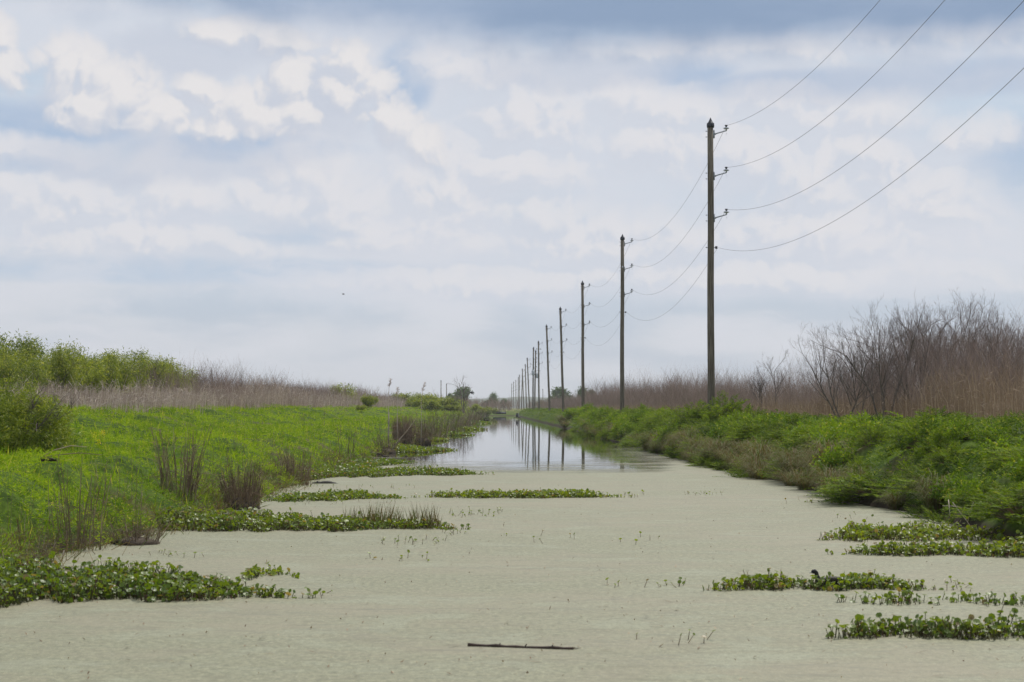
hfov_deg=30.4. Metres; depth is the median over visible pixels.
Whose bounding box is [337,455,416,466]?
floating hyacinth
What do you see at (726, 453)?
bank tussock
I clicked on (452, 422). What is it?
shore brush
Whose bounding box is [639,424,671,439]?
weed bush
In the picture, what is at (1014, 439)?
weed bush
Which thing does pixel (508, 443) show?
water
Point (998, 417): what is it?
weed bush
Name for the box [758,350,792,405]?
bare sapling
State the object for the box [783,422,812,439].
broadleaf weed
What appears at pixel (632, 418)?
broadleaf weed
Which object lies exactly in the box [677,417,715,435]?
weed bush
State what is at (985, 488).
weed bush
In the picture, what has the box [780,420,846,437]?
weed bush
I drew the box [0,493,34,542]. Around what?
thin stalks
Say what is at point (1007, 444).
broadleaf weed
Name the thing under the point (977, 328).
bare tree
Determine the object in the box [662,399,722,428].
weed bush
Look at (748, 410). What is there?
weed bush
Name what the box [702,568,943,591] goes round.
floating hyacinth
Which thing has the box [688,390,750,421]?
weed bush
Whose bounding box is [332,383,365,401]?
green shrub
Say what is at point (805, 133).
power line
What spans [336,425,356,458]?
dead stalk clump
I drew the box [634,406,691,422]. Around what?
weed bush
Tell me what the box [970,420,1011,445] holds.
broadleaf weed
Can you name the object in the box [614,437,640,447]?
weed bush
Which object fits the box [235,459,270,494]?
thin stalks
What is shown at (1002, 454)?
weed bush
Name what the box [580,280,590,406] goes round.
utility pole
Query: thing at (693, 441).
bank tussock
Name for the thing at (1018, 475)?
broadleaf weed
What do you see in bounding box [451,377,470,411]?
bare tree
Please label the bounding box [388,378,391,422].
tall stem
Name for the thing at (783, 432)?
weed bush
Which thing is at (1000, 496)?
weed bush
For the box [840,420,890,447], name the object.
weed bush
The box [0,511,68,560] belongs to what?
dead stalk clump
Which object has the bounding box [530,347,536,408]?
utility pole
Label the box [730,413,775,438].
weed bush
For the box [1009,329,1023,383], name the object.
bare tree
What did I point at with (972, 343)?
bare tree
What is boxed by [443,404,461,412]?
green shrub
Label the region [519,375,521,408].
utility pole
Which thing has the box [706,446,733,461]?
bank tussock
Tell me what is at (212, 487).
dead stalk clump
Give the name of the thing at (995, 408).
tan reeds
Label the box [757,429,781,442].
weed bush
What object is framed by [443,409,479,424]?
shore brush
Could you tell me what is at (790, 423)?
weed bush
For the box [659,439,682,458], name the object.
weed bush
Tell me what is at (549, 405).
utility pole
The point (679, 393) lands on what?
bare scrub
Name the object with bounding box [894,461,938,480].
weed bush
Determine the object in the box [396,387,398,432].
tall stem
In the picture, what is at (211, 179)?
sky
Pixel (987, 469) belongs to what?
weed bush
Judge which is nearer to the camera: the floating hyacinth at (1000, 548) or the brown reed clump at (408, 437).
the floating hyacinth at (1000, 548)
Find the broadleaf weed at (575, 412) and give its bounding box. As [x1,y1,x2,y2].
[562,407,580,417]
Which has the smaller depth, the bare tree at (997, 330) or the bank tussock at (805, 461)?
the bank tussock at (805, 461)
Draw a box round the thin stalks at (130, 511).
[96,474,149,530]
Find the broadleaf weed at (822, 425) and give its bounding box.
[804,414,846,439]
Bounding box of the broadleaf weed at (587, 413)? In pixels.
[579,408,597,419]
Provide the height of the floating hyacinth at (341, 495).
0.186 m
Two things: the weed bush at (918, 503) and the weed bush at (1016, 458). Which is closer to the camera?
the weed bush at (1016, 458)
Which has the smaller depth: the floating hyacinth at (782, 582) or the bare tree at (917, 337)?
the floating hyacinth at (782, 582)
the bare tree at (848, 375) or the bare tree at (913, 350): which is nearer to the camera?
the bare tree at (848, 375)
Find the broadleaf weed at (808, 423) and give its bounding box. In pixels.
[793,416,824,432]
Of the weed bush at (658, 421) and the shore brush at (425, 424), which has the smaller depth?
the weed bush at (658, 421)
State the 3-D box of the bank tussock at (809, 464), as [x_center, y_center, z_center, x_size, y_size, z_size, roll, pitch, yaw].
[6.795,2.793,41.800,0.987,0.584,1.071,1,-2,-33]
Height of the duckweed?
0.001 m
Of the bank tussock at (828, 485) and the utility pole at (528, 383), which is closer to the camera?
the bank tussock at (828, 485)
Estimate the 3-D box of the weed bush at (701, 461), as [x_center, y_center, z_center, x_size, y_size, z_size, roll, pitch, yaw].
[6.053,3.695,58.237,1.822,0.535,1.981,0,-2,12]
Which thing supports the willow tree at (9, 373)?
on the ground at (6, 508)
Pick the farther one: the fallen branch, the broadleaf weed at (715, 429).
the broadleaf weed at (715, 429)
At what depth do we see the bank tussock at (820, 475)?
38.40 m
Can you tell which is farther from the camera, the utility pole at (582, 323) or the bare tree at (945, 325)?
the utility pole at (582, 323)
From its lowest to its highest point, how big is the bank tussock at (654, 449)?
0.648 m
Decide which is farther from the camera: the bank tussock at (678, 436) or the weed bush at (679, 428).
the weed bush at (679, 428)
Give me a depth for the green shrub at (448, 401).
300.01 m
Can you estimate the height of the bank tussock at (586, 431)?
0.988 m
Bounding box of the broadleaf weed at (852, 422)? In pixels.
[834,410,886,437]
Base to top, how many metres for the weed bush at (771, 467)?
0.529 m
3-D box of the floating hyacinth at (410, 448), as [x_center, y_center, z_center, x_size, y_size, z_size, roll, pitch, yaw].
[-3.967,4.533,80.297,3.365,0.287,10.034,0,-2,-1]
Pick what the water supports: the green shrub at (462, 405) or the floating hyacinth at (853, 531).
the floating hyacinth at (853, 531)
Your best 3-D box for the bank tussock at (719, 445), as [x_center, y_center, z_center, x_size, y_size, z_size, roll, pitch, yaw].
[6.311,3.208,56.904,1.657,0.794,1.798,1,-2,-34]
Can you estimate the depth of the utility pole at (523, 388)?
565.96 m
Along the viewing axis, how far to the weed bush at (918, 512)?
30.72 m
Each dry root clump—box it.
[107,515,175,545]
[369,434,402,452]
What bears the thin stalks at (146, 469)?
on the ground at (6, 508)
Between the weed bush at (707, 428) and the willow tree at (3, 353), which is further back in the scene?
the willow tree at (3, 353)
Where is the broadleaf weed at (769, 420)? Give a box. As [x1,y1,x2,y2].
[751,414,781,436]
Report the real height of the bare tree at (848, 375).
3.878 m
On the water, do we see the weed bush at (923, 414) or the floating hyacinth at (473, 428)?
the floating hyacinth at (473, 428)
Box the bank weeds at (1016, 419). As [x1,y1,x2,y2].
[517,407,1023,527]
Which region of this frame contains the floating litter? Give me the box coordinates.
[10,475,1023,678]
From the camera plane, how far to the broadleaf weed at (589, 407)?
169.76 m
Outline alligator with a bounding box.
[312,481,336,483]
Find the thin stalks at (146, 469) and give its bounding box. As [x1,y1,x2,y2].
[131,439,171,478]
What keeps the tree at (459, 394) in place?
on the ground at (6, 508)
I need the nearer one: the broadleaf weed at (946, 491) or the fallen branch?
the fallen branch
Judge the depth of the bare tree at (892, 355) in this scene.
84.27 m
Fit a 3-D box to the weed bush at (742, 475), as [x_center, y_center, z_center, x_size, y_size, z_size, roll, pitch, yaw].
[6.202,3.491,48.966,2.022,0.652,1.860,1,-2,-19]
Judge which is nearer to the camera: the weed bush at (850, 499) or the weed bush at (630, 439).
the weed bush at (850, 499)
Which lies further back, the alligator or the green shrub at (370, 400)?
the green shrub at (370, 400)
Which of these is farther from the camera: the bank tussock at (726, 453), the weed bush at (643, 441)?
the weed bush at (643, 441)
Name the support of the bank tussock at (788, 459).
on the ground at (6, 508)
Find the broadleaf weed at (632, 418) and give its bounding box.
[627,408,648,423]
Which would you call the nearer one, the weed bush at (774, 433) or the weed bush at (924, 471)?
the weed bush at (924, 471)
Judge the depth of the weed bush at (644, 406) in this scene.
129.44 m
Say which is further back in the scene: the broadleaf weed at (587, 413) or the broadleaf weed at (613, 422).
the broadleaf weed at (587, 413)
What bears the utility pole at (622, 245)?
on the ground at (6, 508)
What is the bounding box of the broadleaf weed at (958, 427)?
[944,416,982,441]
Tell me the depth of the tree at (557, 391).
619.61 m
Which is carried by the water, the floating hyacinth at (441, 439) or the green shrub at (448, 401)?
the floating hyacinth at (441, 439)
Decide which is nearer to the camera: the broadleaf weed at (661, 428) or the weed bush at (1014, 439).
the weed bush at (1014, 439)
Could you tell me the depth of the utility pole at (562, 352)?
221.38 m
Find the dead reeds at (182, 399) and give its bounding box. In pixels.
[0,373,415,415]
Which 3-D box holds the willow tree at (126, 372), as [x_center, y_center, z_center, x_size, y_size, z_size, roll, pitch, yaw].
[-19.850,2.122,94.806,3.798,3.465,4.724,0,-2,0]
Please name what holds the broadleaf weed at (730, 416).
on the ground at (6, 508)
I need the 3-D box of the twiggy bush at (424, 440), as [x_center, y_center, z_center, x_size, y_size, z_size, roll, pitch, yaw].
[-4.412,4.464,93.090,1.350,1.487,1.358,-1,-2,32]
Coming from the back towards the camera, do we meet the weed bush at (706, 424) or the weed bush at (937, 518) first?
the weed bush at (706, 424)
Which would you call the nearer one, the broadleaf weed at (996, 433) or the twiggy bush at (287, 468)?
the broadleaf weed at (996, 433)
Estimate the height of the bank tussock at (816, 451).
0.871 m
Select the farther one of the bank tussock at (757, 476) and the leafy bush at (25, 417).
the bank tussock at (757, 476)
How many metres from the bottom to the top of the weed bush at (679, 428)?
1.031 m
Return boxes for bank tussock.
[553,413,571,425]
[558,420,571,427]
[577,423,598,434]
[588,428,602,436]
[628,432,650,450]
[632,429,656,447]
[645,439,663,453]
[649,438,673,454]
[659,432,678,448]
[665,428,695,446]
[671,425,704,443]
[672,437,688,458]
[681,434,714,449]
[681,449,697,462]
[687,439,716,461]
[695,435,737,458]
[700,437,721,449]
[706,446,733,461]
[707,446,736,465]
[719,452,745,466]
[720,437,758,455]
[721,459,742,473]
[729,450,778,477]
[730,436,784,461]
[730,454,771,472]
[739,445,774,457]
[740,463,774,479]
[757,447,810,474]
[763,467,804,485]
[780,457,804,474]
[781,444,842,478]
[781,464,818,489]
[794,433,854,465]
[797,465,848,489]
[801,455,818,475]
[803,461,858,496]
[814,477,845,497]
[832,462,879,488]
[873,487,913,509]
[902,468,963,511]
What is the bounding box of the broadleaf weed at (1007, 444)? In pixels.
[967,433,1023,464]
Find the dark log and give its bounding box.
[371,452,389,456]
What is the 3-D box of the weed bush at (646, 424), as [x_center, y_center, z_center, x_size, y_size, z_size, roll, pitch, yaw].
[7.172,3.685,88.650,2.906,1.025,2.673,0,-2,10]
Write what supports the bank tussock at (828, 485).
on the ground at (6, 508)
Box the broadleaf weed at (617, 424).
[610,417,631,431]
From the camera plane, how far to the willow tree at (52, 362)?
89.98 m
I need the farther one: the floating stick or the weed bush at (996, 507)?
the weed bush at (996, 507)
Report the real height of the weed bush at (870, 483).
0.562 m
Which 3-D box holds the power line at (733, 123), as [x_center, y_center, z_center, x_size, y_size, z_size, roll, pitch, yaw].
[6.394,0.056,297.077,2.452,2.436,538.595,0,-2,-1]
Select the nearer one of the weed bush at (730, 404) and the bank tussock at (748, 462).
the bank tussock at (748, 462)
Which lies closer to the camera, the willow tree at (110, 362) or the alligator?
the alligator
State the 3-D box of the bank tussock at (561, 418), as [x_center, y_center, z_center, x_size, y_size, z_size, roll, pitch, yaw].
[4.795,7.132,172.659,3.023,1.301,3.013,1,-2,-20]
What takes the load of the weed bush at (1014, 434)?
on the ground at (6, 508)
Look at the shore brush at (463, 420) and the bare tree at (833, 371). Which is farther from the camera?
the shore brush at (463, 420)
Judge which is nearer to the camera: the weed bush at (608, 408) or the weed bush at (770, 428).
the weed bush at (770, 428)
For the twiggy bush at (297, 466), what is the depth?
44.27 m
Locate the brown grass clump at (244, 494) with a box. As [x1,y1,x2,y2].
[208,453,270,509]
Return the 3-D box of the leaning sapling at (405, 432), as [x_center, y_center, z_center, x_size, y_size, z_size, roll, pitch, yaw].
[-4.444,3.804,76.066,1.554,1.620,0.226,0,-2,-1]
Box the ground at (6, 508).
[0,407,1023,573]
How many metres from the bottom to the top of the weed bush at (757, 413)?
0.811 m
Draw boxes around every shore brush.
[389,416,440,439]
[402,406,457,437]
[412,412,459,433]
[424,408,468,431]
[425,407,468,429]
[437,410,477,425]
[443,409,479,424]
[450,408,483,422]
[455,409,487,420]
[458,407,486,419]
[462,409,488,417]
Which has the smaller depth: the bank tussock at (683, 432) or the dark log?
the bank tussock at (683, 432)
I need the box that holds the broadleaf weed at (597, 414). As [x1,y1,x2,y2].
[590,407,609,420]
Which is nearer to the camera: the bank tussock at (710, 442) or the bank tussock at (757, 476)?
the bank tussock at (757, 476)
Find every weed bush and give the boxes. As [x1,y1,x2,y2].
[587,423,602,435]
[592,410,608,421]
[595,425,610,437]
[600,405,617,412]
[605,430,626,439]
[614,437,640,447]
[621,434,639,444]
[631,426,662,446]
[634,403,655,411]
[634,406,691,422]
[635,410,672,428]
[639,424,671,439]
[648,446,663,453]
[651,416,665,429]
[654,418,695,442]
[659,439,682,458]
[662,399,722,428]
[673,433,715,452]
[675,453,686,459]
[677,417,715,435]
[683,408,725,426]
[684,449,703,459]
[685,453,715,465]
[686,421,722,435]
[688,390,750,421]
[688,419,716,432]
[696,456,724,468]
[710,459,729,470]
[716,467,750,477]
[717,417,751,437]
[717,424,760,441]
[719,409,752,428]
[725,455,747,473]
[726,398,770,415]
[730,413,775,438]
[747,407,771,417]
[751,426,804,441]
[755,457,780,474]
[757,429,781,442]
[757,466,785,478]
[758,420,794,433]
[764,421,792,439]
[774,412,805,428]
[775,426,848,445]
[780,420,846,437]
[803,462,843,479]
[804,468,905,497]
[806,471,874,504]
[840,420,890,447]
[843,452,869,473]
[874,461,966,492]
[876,406,982,438]
[877,411,951,451]
[882,416,929,439]
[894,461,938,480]
[896,505,946,518]
[902,498,924,513]
[906,422,958,461]
[907,415,986,429]
[910,505,956,523]
[921,440,974,466]
[939,481,1023,523]
[940,477,1005,513]
[975,446,1023,463]
[976,449,1021,472]
[977,410,1018,430]
[989,484,1023,513]
[998,432,1023,445]
[1004,426,1022,438]
[1004,450,1022,471]
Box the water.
[371,416,668,470]
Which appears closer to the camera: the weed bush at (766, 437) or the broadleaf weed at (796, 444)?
the broadleaf weed at (796, 444)
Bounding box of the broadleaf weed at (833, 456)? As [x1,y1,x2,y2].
[809,439,857,469]
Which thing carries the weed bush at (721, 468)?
on the ground at (6, 508)
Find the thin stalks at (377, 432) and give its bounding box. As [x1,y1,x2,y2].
[360,418,385,438]
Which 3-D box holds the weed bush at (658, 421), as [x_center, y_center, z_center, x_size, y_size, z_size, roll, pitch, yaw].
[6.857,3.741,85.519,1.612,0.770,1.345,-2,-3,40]
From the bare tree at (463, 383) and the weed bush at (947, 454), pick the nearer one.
the weed bush at (947, 454)
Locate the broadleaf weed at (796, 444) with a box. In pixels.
[782,438,808,455]
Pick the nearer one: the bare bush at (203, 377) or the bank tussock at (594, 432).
the bare bush at (203, 377)
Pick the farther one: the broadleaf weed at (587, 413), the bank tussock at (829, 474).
the broadleaf weed at (587, 413)
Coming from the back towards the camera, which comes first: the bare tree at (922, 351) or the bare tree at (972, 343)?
the bare tree at (972, 343)
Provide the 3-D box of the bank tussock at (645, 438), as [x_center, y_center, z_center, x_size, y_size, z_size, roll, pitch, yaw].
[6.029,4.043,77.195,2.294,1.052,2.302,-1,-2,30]
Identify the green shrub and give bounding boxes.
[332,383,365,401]
[355,404,366,410]
[359,394,380,408]
[399,392,423,406]
[402,397,430,408]
[407,393,439,408]
[417,399,444,411]
[419,392,459,410]
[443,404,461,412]
[455,399,468,411]
[466,403,483,411]
[484,406,497,415]
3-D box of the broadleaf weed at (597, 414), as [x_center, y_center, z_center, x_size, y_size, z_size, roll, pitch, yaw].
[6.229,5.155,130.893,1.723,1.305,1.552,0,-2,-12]
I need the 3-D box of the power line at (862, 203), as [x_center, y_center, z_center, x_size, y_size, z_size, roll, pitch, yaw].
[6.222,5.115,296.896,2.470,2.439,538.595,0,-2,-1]
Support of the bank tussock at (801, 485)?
on the ground at (6, 508)
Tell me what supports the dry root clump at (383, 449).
on the ground at (6, 508)
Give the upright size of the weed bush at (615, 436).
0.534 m
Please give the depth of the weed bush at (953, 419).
39.14 m
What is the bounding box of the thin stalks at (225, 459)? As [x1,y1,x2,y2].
[191,444,233,471]
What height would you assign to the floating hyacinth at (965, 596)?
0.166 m
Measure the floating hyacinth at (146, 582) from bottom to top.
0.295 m
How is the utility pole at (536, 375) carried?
on the ground at (6, 508)
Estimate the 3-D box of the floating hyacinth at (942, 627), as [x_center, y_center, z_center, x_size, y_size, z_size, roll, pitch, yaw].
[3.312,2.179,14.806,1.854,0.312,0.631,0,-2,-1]
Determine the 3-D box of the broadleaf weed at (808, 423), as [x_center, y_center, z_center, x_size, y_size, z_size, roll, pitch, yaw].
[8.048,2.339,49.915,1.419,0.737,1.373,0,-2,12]
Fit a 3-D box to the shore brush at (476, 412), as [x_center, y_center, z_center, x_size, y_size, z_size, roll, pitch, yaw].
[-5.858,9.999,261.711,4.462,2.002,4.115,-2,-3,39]
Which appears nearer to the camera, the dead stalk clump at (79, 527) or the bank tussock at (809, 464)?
the dead stalk clump at (79, 527)
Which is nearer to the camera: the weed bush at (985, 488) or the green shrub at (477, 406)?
the weed bush at (985, 488)
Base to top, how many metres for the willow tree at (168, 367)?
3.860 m
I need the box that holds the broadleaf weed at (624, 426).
[616,421,637,432]
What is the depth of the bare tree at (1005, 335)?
84.26 m
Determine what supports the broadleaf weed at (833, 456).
on the ground at (6, 508)
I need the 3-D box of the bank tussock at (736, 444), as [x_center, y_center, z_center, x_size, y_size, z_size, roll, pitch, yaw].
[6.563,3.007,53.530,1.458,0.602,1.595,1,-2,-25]
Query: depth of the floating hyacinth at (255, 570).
20.11 m
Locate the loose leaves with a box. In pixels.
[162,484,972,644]
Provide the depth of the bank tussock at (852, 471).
35.89 m
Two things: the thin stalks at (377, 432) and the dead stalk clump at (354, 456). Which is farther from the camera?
the thin stalks at (377, 432)
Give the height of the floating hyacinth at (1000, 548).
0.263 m
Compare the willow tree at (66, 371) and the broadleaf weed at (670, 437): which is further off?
the willow tree at (66, 371)
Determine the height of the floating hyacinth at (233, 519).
0.483 m
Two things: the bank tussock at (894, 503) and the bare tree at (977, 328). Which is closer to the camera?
the bank tussock at (894, 503)
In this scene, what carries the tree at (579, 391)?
on the ground at (6, 508)
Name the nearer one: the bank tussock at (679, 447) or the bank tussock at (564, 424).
the bank tussock at (679, 447)
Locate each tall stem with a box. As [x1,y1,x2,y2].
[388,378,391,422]
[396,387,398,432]
[421,382,425,431]
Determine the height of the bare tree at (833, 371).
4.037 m
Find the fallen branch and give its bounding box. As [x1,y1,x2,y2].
[39,445,100,461]
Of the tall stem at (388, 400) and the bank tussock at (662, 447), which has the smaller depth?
the bank tussock at (662, 447)
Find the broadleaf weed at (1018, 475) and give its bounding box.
[1002,452,1023,483]
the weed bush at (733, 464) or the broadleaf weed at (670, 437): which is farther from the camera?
the broadleaf weed at (670, 437)
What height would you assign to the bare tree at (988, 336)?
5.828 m
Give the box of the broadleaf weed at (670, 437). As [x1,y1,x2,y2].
[664,430,680,443]
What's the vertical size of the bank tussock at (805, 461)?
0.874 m
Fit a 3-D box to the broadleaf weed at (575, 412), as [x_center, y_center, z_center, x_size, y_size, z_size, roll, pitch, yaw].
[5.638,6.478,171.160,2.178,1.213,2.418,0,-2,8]
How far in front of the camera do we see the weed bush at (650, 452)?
74.09 m
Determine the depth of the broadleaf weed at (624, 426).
100.17 m
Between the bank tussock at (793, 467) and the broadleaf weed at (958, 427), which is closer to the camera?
the broadleaf weed at (958, 427)
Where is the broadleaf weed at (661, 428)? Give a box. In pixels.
[652,419,683,439]
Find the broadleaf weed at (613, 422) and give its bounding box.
[610,413,627,425]
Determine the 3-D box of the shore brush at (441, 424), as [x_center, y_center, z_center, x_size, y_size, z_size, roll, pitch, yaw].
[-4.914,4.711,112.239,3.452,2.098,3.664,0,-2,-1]
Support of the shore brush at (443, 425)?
on the ground at (6, 508)
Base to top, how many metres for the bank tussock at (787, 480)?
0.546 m
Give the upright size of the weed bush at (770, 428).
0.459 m
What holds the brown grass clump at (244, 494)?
on the ground at (6, 508)
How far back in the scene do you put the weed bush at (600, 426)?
120.00 m
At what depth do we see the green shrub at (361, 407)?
149.70 m
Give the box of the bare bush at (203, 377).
[182,359,219,394]
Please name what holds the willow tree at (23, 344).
on the ground at (6, 508)
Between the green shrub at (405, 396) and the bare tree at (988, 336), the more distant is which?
the green shrub at (405, 396)
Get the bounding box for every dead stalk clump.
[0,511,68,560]
[39,444,119,550]
[141,421,226,502]
[193,461,231,499]
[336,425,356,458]
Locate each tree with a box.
[0,327,64,387]
[0,345,19,376]
[0,351,54,395]
[5,347,77,382]
[9,337,93,396]
[37,335,131,398]
[42,354,113,395]
[79,353,141,395]
[90,346,177,394]
[93,348,156,396]
[130,354,201,392]
[166,356,201,389]
[450,386,473,400]
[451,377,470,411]
[487,391,498,405]
[551,386,572,408]
[577,386,587,399]
[789,323,906,416]
[804,293,930,417]
[818,346,905,411]
[821,328,899,415]
[842,298,954,410]
[862,319,928,404]
[876,292,970,408]
[879,302,990,407]
[883,313,957,382]
[892,288,1000,404]
[926,314,1012,395]
[934,290,1023,389]
[935,298,1023,377]
[944,296,1021,384]
[956,301,1023,385]
[957,323,1022,348]
[984,310,1023,383]
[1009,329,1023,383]
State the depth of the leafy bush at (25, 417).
37.87 m
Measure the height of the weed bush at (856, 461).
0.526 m
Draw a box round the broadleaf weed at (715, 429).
[707,420,732,440]
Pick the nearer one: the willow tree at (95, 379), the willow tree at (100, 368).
the willow tree at (95, 379)
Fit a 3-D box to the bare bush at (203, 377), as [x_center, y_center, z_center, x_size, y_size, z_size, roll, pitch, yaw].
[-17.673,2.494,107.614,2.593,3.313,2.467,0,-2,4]
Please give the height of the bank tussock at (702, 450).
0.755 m
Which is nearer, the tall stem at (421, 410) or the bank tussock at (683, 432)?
the bank tussock at (683, 432)
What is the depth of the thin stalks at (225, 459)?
38.29 m
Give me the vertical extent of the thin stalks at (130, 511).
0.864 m
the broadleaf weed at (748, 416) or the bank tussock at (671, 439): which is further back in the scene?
the bank tussock at (671, 439)
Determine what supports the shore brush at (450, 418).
on the ground at (6, 508)
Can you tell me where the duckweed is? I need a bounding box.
[0,451,1023,681]
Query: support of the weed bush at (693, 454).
on the ground at (6, 508)
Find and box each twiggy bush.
[251,452,296,479]
[269,447,321,483]
[412,417,435,443]
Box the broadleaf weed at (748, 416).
[730,412,761,430]
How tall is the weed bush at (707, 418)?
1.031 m
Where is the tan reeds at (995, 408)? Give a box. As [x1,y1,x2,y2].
[554,347,1023,422]
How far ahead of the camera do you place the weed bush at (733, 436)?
56.51 m
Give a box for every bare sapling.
[745,362,772,407]
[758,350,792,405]
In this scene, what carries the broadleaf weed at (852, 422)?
on the ground at (6, 508)
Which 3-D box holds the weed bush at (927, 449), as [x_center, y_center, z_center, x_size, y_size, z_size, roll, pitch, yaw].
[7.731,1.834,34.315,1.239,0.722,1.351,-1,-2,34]
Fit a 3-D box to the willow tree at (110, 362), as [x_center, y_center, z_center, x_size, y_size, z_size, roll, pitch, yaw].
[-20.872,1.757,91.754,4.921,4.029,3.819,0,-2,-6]
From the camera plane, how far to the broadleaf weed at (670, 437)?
72.72 m
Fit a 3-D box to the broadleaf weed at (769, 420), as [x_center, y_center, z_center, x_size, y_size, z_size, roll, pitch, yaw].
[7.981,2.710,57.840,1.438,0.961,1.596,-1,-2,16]
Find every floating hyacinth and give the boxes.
[0,551,318,607]
[155,499,470,531]
[240,561,299,579]
[260,488,405,502]
[300,461,494,479]
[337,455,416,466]
[392,443,456,452]
[411,487,634,497]
[426,437,449,440]
[440,430,474,435]
[455,426,487,429]
[470,420,492,423]
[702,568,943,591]
[817,517,1007,541]
[824,601,1023,639]
[825,530,1023,557]
[834,585,1023,605]
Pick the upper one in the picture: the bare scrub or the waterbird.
the bare scrub
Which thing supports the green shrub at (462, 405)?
on the ground at (6, 508)
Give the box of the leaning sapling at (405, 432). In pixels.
[384,415,417,447]
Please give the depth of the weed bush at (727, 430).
60.18 m
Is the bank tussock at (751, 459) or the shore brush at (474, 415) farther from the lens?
the shore brush at (474, 415)
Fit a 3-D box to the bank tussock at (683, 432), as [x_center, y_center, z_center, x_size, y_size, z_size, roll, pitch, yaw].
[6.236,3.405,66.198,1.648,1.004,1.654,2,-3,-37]
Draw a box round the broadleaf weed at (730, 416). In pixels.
[718,409,749,425]
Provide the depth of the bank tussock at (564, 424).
165.75 m
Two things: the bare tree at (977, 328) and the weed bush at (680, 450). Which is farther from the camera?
the bare tree at (977, 328)
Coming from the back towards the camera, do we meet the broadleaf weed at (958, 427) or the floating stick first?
the broadleaf weed at (958, 427)
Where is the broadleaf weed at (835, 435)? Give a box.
[805,419,859,452]
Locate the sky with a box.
[0,0,1023,398]
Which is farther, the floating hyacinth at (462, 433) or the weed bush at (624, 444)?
the floating hyacinth at (462, 433)
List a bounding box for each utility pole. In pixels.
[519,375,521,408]
[522,369,524,408]
[525,364,526,406]
[527,358,530,407]
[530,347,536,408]
[534,350,537,407]
[537,340,542,409]
[545,324,552,410]
[559,307,567,410]
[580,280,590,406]
[619,234,633,409]
[706,117,728,409]
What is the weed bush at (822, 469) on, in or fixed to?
on the ground at (6, 508)
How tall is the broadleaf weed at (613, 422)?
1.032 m
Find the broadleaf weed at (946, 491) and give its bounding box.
[927,471,974,500]
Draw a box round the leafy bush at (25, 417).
[0,375,85,451]
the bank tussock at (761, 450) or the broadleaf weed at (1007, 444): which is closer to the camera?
the broadleaf weed at (1007, 444)
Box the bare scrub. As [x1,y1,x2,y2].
[86,293,1023,418]
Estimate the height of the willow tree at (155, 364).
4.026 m
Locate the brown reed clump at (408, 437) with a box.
[383,413,418,445]
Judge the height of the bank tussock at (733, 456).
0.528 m
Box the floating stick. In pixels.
[468,643,577,649]
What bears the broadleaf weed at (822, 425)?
on the ground at (6, 508)
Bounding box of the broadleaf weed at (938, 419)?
[916,414,956,435]
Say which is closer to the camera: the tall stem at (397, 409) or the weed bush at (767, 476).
the weed bush at (767, 476)
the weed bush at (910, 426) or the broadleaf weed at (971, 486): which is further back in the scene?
the weed bush at (910, 426)
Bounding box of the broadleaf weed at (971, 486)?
[942,473,999,505]
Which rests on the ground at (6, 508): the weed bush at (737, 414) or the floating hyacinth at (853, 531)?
the weed bush at (737, 414)
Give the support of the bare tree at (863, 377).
on the ground at (6, 508)
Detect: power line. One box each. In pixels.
[524,68,1023,389]
[526,0,1023,385]
[529,0,879,364]
[549,0,944,349]
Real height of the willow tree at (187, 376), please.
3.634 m
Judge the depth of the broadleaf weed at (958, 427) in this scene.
34.24 m
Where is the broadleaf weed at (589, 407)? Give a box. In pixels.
[580,402,598,412]
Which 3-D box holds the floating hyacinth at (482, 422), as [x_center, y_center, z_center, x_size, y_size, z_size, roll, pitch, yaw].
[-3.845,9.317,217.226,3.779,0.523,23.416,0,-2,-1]
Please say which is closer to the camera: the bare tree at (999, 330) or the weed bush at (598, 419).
the bare tree at (999, 330)
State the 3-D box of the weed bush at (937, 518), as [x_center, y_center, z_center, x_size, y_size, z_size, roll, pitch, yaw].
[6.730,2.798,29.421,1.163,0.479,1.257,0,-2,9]
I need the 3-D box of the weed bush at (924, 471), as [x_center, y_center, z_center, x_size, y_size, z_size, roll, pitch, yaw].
[7.373,2.354,32.590,2.103,0.572,1.928,-1,-2,29]
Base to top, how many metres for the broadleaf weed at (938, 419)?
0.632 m
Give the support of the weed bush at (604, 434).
on the ground at (6, 508)
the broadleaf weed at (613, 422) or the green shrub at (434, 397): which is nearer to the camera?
the broadleaf weed at (613, 422)
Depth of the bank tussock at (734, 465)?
51.19 m
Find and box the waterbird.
[809,569,845,586]
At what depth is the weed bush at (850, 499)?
35.30 m
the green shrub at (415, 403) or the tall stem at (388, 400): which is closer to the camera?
the tall stem at (388, 400)
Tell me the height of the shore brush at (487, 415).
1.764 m
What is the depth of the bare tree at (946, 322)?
80.46 m
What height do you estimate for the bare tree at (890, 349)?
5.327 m
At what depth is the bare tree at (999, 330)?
78.52 m
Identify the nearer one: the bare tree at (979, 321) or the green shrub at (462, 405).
the bare tree at (979, 321)
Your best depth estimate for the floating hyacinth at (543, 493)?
37.69 m
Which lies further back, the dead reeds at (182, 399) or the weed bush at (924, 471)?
the dead reeds at (182, 399)
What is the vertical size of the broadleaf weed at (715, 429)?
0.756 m

